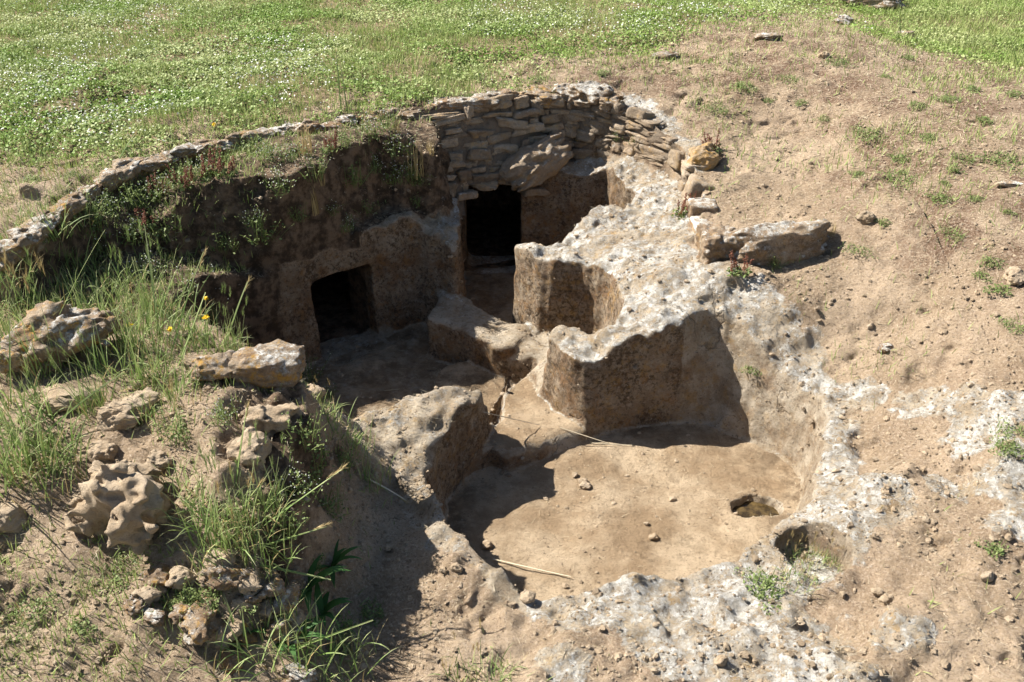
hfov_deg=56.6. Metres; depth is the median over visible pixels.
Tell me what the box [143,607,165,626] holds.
lichened lump
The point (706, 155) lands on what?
orange stone
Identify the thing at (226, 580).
lichened lump
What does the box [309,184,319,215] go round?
dry grass
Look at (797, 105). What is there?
weed
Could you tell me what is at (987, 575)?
stone
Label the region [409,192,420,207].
weed bush
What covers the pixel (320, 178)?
dry grass
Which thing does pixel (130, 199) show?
weed bush
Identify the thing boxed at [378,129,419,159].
weed bush
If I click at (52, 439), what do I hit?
grass tuft
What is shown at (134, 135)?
grass stalk
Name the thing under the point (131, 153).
grass tuft
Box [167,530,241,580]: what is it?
grass tuft
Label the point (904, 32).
field stone
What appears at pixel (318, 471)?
weed bush
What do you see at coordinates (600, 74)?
weed
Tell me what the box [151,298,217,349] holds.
grass tuft
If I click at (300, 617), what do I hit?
lichened lump
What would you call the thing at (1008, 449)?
weed
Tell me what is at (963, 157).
weed
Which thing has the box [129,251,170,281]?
weed bush
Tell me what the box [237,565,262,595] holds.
lichened lump
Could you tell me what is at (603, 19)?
meadow grass
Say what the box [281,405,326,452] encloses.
weed bush
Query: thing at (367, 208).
weed bush
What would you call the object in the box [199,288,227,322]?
weed bush
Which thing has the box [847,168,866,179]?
weed
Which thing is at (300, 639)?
lichened lump
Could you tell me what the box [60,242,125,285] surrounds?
grass tuft
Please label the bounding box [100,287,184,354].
grass tuft
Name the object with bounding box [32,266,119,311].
grass tuft
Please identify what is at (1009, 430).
weed
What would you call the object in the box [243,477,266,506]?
grass stalk
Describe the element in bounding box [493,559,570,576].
straw
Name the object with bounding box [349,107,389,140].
weed bush
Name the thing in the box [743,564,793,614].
weed
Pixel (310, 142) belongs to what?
dry grass
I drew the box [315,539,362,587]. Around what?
broad leaf plant
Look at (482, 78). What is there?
weed
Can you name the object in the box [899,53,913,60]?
weed
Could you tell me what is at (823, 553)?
grass tuft
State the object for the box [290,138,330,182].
weed bush
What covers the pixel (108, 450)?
rock
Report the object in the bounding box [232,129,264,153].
weed bush
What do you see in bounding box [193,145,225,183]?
red sorrel
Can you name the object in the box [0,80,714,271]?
dry stone wall
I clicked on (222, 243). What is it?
weed bush
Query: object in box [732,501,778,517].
floor pit
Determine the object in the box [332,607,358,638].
weed
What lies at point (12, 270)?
grass tuft
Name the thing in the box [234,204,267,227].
weed bush
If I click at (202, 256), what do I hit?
grass stalk
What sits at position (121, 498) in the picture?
knobbly boulder
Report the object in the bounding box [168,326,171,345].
yellow flower
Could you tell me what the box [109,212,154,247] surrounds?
weed bush
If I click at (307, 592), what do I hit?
broad leaf plant
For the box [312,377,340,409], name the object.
grass tuft
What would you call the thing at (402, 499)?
grass stalk
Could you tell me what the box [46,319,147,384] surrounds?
grass tuft
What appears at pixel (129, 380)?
grass tuft
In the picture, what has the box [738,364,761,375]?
weed
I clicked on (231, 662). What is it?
rock
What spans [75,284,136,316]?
grass tuft
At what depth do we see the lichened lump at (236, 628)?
3.06 m
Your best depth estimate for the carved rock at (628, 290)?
5.01 m
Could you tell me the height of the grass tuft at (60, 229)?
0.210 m
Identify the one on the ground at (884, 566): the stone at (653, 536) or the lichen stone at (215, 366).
the lichen stone at (215, 366)
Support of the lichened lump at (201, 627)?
on the ground at (884, 566)
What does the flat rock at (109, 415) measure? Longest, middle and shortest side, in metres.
0.262 x 0.167 x 0.121 m
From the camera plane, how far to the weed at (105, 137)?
5.49 m
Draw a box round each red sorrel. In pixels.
[133,206,158,231]
[146,170,169,202]
[165,164,193,190]
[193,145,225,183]
[211,155,237,178]
[319,129,338,155]
[671,191,696,219]
[701,128,722,153]
[726,250,753,278]
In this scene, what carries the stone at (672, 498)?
on the rock cut tomb
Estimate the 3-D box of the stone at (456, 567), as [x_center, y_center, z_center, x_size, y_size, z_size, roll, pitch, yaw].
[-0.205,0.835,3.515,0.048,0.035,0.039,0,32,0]
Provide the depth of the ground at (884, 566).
3.87 m
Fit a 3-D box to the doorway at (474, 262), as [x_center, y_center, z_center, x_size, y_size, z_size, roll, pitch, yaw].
[-0.130,-0.846,6.659,0.569,0.675,0.355,0,32,0]
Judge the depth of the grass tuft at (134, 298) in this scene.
4.48 m
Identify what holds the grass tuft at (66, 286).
on the ground at (884, 566)
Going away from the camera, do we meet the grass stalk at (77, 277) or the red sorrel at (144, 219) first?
the grass stalk at (77, 277)
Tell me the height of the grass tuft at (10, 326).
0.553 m
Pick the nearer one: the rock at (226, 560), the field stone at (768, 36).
the rock at (226, 560)
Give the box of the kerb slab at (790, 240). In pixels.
[730,218,830,265]
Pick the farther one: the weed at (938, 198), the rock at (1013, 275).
the weed at (938, 198)
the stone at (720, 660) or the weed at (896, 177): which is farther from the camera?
the weed at (896, 177)
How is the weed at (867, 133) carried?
on the ground at (990, 302)
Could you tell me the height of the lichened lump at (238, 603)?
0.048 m
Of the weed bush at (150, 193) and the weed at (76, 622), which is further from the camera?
the weed bush at (150, 193)
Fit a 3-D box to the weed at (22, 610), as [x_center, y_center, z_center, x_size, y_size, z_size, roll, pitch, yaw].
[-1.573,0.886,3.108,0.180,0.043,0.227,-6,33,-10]
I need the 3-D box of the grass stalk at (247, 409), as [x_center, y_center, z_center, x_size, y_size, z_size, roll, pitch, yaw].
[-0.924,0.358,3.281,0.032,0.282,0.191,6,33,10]
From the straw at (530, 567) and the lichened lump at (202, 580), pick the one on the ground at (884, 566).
the lichened lump at (202, 580)
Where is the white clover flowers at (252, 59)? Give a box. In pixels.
[0,0,920,148]
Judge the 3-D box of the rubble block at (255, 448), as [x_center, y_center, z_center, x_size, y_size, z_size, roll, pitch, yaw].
[-0.939,0.395,3.381,0.153,0.139,0.162,0,32,0]
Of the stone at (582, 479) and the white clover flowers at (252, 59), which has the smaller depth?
the stone at (582, 479)
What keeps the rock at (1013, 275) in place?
on the ground at (990, 302)
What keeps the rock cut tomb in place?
on the ground at (884, 566)
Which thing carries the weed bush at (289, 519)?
on the ground at (884, 566)
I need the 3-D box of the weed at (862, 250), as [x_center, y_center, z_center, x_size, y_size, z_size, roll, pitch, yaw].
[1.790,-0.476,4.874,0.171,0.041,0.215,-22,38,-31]
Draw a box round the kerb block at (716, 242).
[695,223,742,264]
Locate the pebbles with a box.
[0,17,1023,681]
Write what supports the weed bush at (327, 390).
on the rock cut tomb
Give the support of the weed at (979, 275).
on the ground at (990, 302)
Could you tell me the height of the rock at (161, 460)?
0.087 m
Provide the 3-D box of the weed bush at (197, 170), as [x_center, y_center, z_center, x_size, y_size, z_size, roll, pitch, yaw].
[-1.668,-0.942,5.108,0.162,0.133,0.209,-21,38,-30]
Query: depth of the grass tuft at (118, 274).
4.67 m
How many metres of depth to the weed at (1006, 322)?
4.26 m
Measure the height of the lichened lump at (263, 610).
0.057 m
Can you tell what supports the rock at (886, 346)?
on the ground at (884, 566)
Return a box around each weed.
[2,592,59,641]
[20,174,45,182]
[56,170,86,177]
[62,614,98,637]
[82,133,124,151]
[96,551,144,572]
[99,564,136,597]
[159,588,201,613]
[239,594,266,615]
[313,553,325,571]
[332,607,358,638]
[355,597,385,626]
[382,79,404,89]
[472,75,487,81]
[525,73,555,81]
[593,68,611,75]
[695,102,729,113]
[730,79,757,91]
[733,567,770,587]
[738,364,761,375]
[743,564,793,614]
[759,97,775,102]
[775,72,800,84]
[795,97,810,106]
[815,115,830,122]
[820,57,857,66]
[838,244,877,258]
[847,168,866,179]
[848,125,889,140]
[874,217,891,227]
[875,167,917,187]
[887,150,911,162]
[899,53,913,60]
[907,100,927,108]
[917,132,938,141]
[924,190,955,203]
[932,93,962,103]
[937,224,966,241]
[946,160,966,173]
[948,151,980,166]
[959,83,980,93]
[965,194,986,201]
[967,267,992,281]
[973,147,1023,169]
[974,538,1010,559]
[976,115,999,124]
[976,253,1007,269]
[982,276,1013,295]
[988,438,1023,459]
[989,413,1023,450]
[990,312,1023,334]
[1000,208,1017,215]
[1001,88,1023,98]
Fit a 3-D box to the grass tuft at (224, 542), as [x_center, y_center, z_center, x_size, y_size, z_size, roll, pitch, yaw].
[-0.876,0.487,3.136,0.332,0.478,0.290,-10,33,-15]
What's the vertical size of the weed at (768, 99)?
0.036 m
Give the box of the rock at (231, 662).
[217,649,243,673]
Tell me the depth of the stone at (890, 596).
3.32 m
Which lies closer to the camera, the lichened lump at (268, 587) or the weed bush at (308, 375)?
the lichened lump at (268, 587)
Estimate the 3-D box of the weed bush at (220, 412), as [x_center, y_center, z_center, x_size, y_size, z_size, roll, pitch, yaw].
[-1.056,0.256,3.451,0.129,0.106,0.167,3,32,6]
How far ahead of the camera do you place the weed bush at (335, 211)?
5.36 m
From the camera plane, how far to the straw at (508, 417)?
4.59 m
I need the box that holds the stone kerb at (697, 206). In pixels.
[684,197,717,249]
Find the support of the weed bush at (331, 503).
on the ground at (884, 566)
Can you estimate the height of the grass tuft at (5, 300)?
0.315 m
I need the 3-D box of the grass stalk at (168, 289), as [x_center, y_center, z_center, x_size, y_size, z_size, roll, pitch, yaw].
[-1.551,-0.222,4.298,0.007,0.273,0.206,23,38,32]
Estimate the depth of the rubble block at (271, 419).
3.47 m
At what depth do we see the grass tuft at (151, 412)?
3.58 m
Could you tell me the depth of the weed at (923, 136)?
5.53 m
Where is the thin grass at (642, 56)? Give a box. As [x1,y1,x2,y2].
[0,0,1023,681]
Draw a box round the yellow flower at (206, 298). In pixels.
[203,296,207,335]
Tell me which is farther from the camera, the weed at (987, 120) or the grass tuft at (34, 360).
the weed at (987, 120)
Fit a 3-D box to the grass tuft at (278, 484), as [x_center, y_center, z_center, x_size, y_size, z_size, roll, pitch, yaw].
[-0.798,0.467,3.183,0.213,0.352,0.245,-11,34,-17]
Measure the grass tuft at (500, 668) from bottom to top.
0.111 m
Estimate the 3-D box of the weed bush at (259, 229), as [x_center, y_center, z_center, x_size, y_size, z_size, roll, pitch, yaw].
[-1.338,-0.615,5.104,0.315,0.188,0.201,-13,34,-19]
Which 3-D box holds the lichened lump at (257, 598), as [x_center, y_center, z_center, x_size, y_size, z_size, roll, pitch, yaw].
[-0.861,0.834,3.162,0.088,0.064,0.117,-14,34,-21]
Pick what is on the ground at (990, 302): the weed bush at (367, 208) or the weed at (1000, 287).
the weed at (1000, 287)
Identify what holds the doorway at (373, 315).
in the rock cut tomb
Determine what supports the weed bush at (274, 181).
on the rock cut tomb
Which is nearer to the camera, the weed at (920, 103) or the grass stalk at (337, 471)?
the grass stalk at (337, 471)
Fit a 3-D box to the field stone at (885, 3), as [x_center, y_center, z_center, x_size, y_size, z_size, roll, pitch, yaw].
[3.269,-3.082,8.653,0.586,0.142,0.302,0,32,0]
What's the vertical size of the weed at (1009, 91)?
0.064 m
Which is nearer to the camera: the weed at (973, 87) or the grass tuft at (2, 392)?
the grass tuft at (2, 392)
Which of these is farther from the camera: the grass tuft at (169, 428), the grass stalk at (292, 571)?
the grass tuft at (169, 428)
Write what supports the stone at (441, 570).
on the ground at (884, 566)
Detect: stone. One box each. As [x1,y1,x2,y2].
[190,350,234,382]
[228,339,306,388]
[439,566,445,573]
[450,562,462,571]
[481,540,492,549]
[519,589,535,603]
[572,472,577,477]
[578,478,587,482]
[579,481,591,488]
[648,51,678,59]
[649,533,658,539]
[669,496,675,501]
[686,142,719,170]
[713,654,728,666]
[754,32,783,39]
[832,14,854,24]
[840,0,904,8]
[871,587,882,595]
[878,595,890,604]
[883,593,893,601]
[893,30,914,39]
[980,570,993,581]
[994,180,1022,186]
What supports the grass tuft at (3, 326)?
on the ground at (884, 566)
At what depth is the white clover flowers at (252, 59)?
6.85 m
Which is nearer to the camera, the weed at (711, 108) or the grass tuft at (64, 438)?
the grass tuft at (64, 438)
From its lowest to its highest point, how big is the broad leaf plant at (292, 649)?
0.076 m
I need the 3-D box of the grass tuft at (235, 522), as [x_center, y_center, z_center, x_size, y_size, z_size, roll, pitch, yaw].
[-0.937,0.527,3.196,0.413,0.185,0.348,-12,34,-19]
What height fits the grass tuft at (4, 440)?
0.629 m
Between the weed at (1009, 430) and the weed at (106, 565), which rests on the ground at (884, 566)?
the weed at (106, 565)
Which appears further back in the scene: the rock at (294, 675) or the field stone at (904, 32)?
the field stone at (904, 32)
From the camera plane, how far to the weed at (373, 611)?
3.46 m
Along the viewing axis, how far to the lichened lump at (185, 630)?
3.03 m
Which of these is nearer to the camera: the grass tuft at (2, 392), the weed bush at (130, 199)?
the grass tuft at (2, 392)
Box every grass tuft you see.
[0,159,24,204]
[0,212,35,239]
[0,240,43,289]
[0,242,43,317]
[0,246,53,381]
[0,252,70,324]
[0,273,72,383]
[0,302,20,336]
[0,352,50,502]
[0,360,65,429]
[0,368,66,457]
[0,395,91,482]
[0,413,83,494]
[0,603,54,662]
[7,418,89,501]
[8,200,58,227]
[11,195,91,242]
[27,413,96,466]
[29,269,103,306]
[31,329,106,421]
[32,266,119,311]
[37,190,102,226]
[41,161,88,205]
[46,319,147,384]
[49,234,91,281]
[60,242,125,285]
[66,555,120,595]
[72,161,110,183]
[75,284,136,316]
[82,258,147,300]
[89,353,177,399]
[92,242,155,362]
[99,266,171,314]
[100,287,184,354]
[114,271,193,387]
[118,146,146,157]
[118,375,182,427]
[123,217,194,317]
[130,281,213,323]
[130,345,209,408]
[133,324,203,371]
[147,376,201,450]
[148,466,251,539]
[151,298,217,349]
[152,452,203,498]
[160,468,271,563]
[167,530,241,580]
[174,467,289,537]
[177,305,250,352]
[177,587,311,681]
[197,420,296,565]
[203,459,298,550]
[212,503,307,579]
[213,282,250,350]
[222,583,350,681]
[245,431,300,522]
[258,575,313,640]
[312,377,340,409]
[314,609,399,681]
[322,398,358,441]
[339,414,375,466]
[356,448,396,493]
[429,617,512,681]
[470,642,532,681]
[775,544,834,600]
[781,530,806,558]
[788,531,823,569]
[807,531,839,568]
[819,539,844,572]
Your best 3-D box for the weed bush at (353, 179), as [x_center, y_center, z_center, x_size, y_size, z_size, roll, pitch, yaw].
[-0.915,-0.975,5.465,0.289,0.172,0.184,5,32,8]
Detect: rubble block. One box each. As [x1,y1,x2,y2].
[226,426,271,470]
[241,402,314,440]
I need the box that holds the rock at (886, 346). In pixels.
[876,343,893,353]
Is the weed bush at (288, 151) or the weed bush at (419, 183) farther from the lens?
the weed bush at (419, 183)
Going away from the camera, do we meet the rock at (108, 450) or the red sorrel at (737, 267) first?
the rock at (108, 450)
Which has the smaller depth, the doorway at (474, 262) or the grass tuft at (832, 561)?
the grass tuft at (832, 561)
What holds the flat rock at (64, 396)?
on the ground at (884, 566)
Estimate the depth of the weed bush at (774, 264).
4.90 m
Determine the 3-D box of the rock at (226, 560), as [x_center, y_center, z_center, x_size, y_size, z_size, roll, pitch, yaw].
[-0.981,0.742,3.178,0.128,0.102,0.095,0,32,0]
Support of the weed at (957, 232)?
on the ground at (990, 302)
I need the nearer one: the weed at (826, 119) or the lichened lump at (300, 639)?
the lichened lump at (300, 639)
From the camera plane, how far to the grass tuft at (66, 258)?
4.71 m
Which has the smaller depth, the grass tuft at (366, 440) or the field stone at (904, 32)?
the grass tuft at (366, 440)
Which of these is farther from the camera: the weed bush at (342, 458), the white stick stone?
the white stick stone
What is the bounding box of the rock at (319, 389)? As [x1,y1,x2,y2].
[305,383,325,400]
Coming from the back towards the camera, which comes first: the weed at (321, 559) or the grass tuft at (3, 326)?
the grass tuft at (3, 326)
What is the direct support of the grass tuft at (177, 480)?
on the ground at (884, 566)
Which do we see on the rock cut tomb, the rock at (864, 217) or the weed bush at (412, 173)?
the weed bush at (412, 173)
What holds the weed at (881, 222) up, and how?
on the ground at (884, 566)
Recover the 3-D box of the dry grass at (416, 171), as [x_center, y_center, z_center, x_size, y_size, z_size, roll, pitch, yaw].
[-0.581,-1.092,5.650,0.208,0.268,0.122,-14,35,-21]
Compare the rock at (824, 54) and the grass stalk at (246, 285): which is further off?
the rock at (824, 54)
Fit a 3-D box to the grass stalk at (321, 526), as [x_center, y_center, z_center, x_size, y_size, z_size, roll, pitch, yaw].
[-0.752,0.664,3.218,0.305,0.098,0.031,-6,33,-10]
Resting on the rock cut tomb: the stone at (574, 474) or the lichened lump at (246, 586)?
the stone at (574, 474)
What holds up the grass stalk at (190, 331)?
on the ground at (884, 566)
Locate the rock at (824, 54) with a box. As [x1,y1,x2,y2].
[817,51,829,57]
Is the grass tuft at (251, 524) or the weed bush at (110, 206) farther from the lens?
the weed bush at (110, 206)
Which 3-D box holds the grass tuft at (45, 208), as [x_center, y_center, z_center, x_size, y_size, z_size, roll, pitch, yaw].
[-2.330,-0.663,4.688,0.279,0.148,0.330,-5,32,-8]
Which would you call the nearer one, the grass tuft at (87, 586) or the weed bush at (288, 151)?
the grass tuft at (87, 586)
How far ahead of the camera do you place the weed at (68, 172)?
5.06 m
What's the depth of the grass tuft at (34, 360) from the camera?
3.79 m
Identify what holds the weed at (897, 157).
on the ground at (990, 302)
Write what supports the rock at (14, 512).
on the ground at (884, 566)
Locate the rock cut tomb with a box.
[189,92,1023,681]
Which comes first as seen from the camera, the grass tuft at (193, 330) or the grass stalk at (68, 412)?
the grass stalk at (68, 412)
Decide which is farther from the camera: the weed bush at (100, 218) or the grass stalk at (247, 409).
the weed bush at (100, 218)
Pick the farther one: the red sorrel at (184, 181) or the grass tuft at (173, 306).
the red sorrel at (184, 181)
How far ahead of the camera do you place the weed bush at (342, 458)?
3.82 m
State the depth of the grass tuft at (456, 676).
3.18 m
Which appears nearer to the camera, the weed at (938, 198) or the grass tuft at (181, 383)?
the grass tuft at (181, 383)
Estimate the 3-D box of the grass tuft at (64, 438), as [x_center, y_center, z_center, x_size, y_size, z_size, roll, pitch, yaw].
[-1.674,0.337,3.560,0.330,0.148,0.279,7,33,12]
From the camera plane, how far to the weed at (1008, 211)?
4.82 m
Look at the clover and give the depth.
7.20 m
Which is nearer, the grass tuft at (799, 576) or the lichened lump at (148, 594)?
the lichened lump at (148, 594)
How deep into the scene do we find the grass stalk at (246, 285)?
4.14 m
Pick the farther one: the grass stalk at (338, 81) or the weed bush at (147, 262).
the grass stalk at (338, 81)
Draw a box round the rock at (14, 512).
[0,500,27,532]
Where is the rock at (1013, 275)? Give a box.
[1002,266,1023,285]
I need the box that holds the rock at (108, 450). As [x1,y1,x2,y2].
[86,440,117,460]
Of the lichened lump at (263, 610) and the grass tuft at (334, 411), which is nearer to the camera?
the lichened lump at (263, 610)
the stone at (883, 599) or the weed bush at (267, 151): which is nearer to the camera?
the stone at (883, 599)
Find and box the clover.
[0,0,1023,167]
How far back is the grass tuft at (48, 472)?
3.42 m
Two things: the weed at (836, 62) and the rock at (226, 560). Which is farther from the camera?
the weed at (836, 62)
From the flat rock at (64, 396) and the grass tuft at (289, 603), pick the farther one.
the flat rock at (64, 396)
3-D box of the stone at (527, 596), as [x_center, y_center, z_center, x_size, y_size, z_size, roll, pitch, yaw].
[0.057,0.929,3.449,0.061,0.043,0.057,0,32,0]
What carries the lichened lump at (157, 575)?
on the ground at (884, 566)
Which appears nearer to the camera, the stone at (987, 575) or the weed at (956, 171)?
the stone at (987, 575)
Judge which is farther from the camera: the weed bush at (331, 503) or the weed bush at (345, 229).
the weed bush at (345, 229)
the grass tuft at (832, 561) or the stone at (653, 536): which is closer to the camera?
the grass tuft at (832, 561)
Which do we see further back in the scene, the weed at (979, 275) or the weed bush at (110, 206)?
the weed bush at (110, 206)
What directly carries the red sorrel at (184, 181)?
on the ground at (884, 566)
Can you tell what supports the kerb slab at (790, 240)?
on the ground at (884, 566)
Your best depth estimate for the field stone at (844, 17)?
7.92 m
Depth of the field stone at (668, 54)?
6.84 m
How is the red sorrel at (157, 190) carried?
on the ground at (884, 566)
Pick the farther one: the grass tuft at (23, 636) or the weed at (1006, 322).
the weed at (1006, 322)
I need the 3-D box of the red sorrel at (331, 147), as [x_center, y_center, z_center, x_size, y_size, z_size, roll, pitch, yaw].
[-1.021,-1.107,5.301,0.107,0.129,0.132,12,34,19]
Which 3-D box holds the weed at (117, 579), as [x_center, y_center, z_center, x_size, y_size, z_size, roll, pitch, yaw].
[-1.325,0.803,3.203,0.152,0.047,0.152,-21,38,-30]
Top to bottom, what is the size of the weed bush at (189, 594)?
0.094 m
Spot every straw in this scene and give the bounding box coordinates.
[484,412,537,424]
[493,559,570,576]
[560,427,612,444]
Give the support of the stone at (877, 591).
on the ground at (884, 566)
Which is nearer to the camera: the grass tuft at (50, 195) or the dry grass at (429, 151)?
the grass tuft at (50, 195)
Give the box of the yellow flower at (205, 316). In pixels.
[202,314,208,346]
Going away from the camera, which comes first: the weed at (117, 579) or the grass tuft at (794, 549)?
the weed at (117, 579)
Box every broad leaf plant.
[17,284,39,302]
[249,618,329,660]
[300,554,350,611]
[312,583,350,631]
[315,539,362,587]
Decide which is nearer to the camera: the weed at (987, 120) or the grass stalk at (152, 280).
the grass stalk at (152, 280)
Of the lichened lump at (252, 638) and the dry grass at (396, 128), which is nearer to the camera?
the lichened lump at (252, 638)
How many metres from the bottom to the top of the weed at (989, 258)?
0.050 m
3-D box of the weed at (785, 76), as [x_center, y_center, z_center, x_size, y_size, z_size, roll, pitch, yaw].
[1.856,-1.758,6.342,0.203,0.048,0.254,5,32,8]
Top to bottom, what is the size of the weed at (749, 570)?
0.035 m
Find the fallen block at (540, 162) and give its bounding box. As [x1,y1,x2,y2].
[498,132,573,191]
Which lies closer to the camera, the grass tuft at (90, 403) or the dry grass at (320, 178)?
the grass tuft at (90, 403)
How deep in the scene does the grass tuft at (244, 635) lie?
3.05 m
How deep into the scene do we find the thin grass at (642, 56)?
5.76 m
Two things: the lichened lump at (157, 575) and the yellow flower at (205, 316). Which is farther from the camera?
the yellow flower at (205, 316)
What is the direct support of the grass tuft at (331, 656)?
on the ground at (884, 566)
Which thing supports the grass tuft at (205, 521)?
on the ground at (884, 566)
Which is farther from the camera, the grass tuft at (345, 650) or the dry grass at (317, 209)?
the dry grass at (317, 209)
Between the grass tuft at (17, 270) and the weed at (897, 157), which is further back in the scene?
the weed at (897, 157)
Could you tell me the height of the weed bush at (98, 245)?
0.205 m
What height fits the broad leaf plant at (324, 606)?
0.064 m
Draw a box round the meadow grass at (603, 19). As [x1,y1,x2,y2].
[0,0,1023,174]
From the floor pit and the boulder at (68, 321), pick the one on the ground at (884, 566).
the boulder at (68, 321)
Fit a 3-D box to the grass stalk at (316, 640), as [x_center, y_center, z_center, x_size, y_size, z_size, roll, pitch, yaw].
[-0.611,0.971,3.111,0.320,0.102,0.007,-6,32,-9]
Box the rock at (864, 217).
[854,210,875,224]
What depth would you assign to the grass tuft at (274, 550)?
3.17 m
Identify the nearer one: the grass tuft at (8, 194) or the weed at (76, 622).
the weed at (76, 622)
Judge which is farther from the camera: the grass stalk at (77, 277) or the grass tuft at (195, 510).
the grass stalk at (77, 277)
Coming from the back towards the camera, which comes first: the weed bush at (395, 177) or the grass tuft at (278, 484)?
the weed bush at (395, 177)
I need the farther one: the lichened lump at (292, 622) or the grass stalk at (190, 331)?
the grass stalk at (190, 331)
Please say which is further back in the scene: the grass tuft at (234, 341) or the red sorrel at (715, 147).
the red sorrel at (715, 147)
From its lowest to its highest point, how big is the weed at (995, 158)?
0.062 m
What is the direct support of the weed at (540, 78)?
on the ground at (884, 566)
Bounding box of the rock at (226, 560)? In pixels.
[203,548,237,565]
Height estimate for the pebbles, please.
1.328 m
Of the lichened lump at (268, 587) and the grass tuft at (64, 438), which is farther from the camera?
the grass tuft at (64, 438)
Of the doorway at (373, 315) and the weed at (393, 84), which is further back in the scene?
the weed at (393, 84)
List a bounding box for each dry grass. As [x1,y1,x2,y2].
[295,122,312,157]
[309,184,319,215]
[314,166,324,185]
[392,120,399,133]
[406,135,427,179]
[423,138,434,155]
[828,223,836,235]
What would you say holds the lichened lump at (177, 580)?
on the ground at (884, 566)
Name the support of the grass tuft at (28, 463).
on the ground at (884, 566)
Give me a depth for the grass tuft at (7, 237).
4.54 m
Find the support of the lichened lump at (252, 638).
on the ground at (884, 566)
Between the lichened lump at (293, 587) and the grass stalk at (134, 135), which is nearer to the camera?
the lichened lump at (293, 587)
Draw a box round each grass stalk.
[9,320,11,404]
[35,372,124,442]
[59,233,102,314]
[119,131,136,158]
[144,226,160,339]
[156,257,182,321]
[172,245,206,347]
[177,292,205,365]
[225,278,250,344]
[235,401,249,489]
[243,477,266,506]
[247,460,346,537]
[252,521,332,549]
[259,564,330,579]
[282,620,372,653]
[335,47,341,111]
[339,60,347,113]
[368,479,408,505]
[1006,27,1020,73]
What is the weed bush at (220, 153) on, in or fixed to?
on the ground at (884, 566)
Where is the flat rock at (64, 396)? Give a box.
[37,384,98,415]
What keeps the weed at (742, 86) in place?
on the ground at (884, 566)
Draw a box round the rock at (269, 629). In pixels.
[265,618,294,641]
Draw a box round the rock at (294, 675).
[281,663,317,681]
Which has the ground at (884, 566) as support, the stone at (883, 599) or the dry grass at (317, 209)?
the stone at (883, 599)
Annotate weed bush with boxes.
[74,189,115,233]
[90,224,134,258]
[91,188,128,217]
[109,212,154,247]
[112,174,164,210]
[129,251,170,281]
[135,170,175,201]
[142,209,180,244]
[143,410,189,449]
[153,261,216,299]
[163,155,195,182]
[178,576,211,612]
[185,152,215,178]
[187,577,229,613]
[197,231,238,253]
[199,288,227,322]
[199,394,240,429]
[204,136,245,166]
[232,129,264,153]
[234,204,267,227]
[241,216,290,245]
[249,139,280,163]
[254,491,308,547]
[258,158,296,197]
[265,138,302,162]
[271,452,330,509]
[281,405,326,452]
[287,203,309,222]
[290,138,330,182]
[302,351,332,383]
[305,444,334,487]
[314,477,350,520]
[317,382,338,399]
[322,198,343,216]
[323,127,357,149]
[331,441,360,472]
[338,212,360,232]
[341,158,379,187]
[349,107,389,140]
[354,198,384,216]
[366,152,381,174]
[370,100,405,133]
[377,161,413,185]
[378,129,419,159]
[391,156,420,183]
[403,169,431,186]
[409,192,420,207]
[768,253,789,269]
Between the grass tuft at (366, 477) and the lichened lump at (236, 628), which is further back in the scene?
the grass tuft at (366, 477)
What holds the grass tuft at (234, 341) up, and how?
on the ground at (884, 566)
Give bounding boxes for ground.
[0,0,1023,390]
[0,32,1023,681]
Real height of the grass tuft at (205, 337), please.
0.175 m
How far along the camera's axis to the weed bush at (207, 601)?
3.09 m
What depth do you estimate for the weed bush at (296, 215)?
5.21 m
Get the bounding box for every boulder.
[0,300,120,373]
[64,445,185,554]
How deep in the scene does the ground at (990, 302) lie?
5.72 m
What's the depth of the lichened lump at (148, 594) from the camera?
3.09 m
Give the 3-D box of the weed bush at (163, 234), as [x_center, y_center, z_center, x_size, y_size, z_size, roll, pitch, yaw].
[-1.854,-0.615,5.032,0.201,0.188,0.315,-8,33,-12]
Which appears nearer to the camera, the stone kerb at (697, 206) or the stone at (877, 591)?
the stone at (877, 591)
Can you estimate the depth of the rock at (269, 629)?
3.12 m
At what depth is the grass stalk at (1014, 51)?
6.58 m
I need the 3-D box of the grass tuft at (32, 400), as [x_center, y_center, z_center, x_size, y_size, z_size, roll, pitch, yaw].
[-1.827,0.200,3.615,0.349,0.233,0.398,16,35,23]
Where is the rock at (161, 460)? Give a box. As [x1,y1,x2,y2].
[146,449,173,471]
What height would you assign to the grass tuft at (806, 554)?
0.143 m
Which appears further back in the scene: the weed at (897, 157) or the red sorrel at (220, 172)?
the weed at (897, 157)
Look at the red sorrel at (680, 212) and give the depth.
5.47 m
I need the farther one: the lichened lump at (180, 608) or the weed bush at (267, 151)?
the weed bush at (267, 151)
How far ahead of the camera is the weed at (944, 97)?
5.88 m
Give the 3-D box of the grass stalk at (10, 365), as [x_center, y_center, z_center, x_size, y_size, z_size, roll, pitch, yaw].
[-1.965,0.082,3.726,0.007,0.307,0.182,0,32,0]
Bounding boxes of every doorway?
[304,248,402,365]
[461,184,533,273]
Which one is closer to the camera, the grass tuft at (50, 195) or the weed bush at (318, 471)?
the weed bush at (318, 471)
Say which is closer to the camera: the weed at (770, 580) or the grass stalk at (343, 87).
the weed at (770, 580)
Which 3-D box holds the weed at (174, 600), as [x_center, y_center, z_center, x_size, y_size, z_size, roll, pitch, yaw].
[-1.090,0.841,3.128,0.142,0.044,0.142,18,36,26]
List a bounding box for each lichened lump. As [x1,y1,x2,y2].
[123,595,151,617]
[131,580,167,603]
[140,563,172,588]
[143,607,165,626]
[165,565,197,589]
[168,602,189,624]
[179,620,199,645]
[183,595,227,645]
[196,561,208,589]
[200,563,252,590]
[205,612,244,650]
[231,595,253,614]
[233,622,256,646]
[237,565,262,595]
[243,590,267,606]
[254,598,275,618]
[259,568,285,597]
[271,580,301,614]
[274,617,296,641]
[276,607,308,627]
[285,625,309,645]
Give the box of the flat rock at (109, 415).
[95,387,159,431]

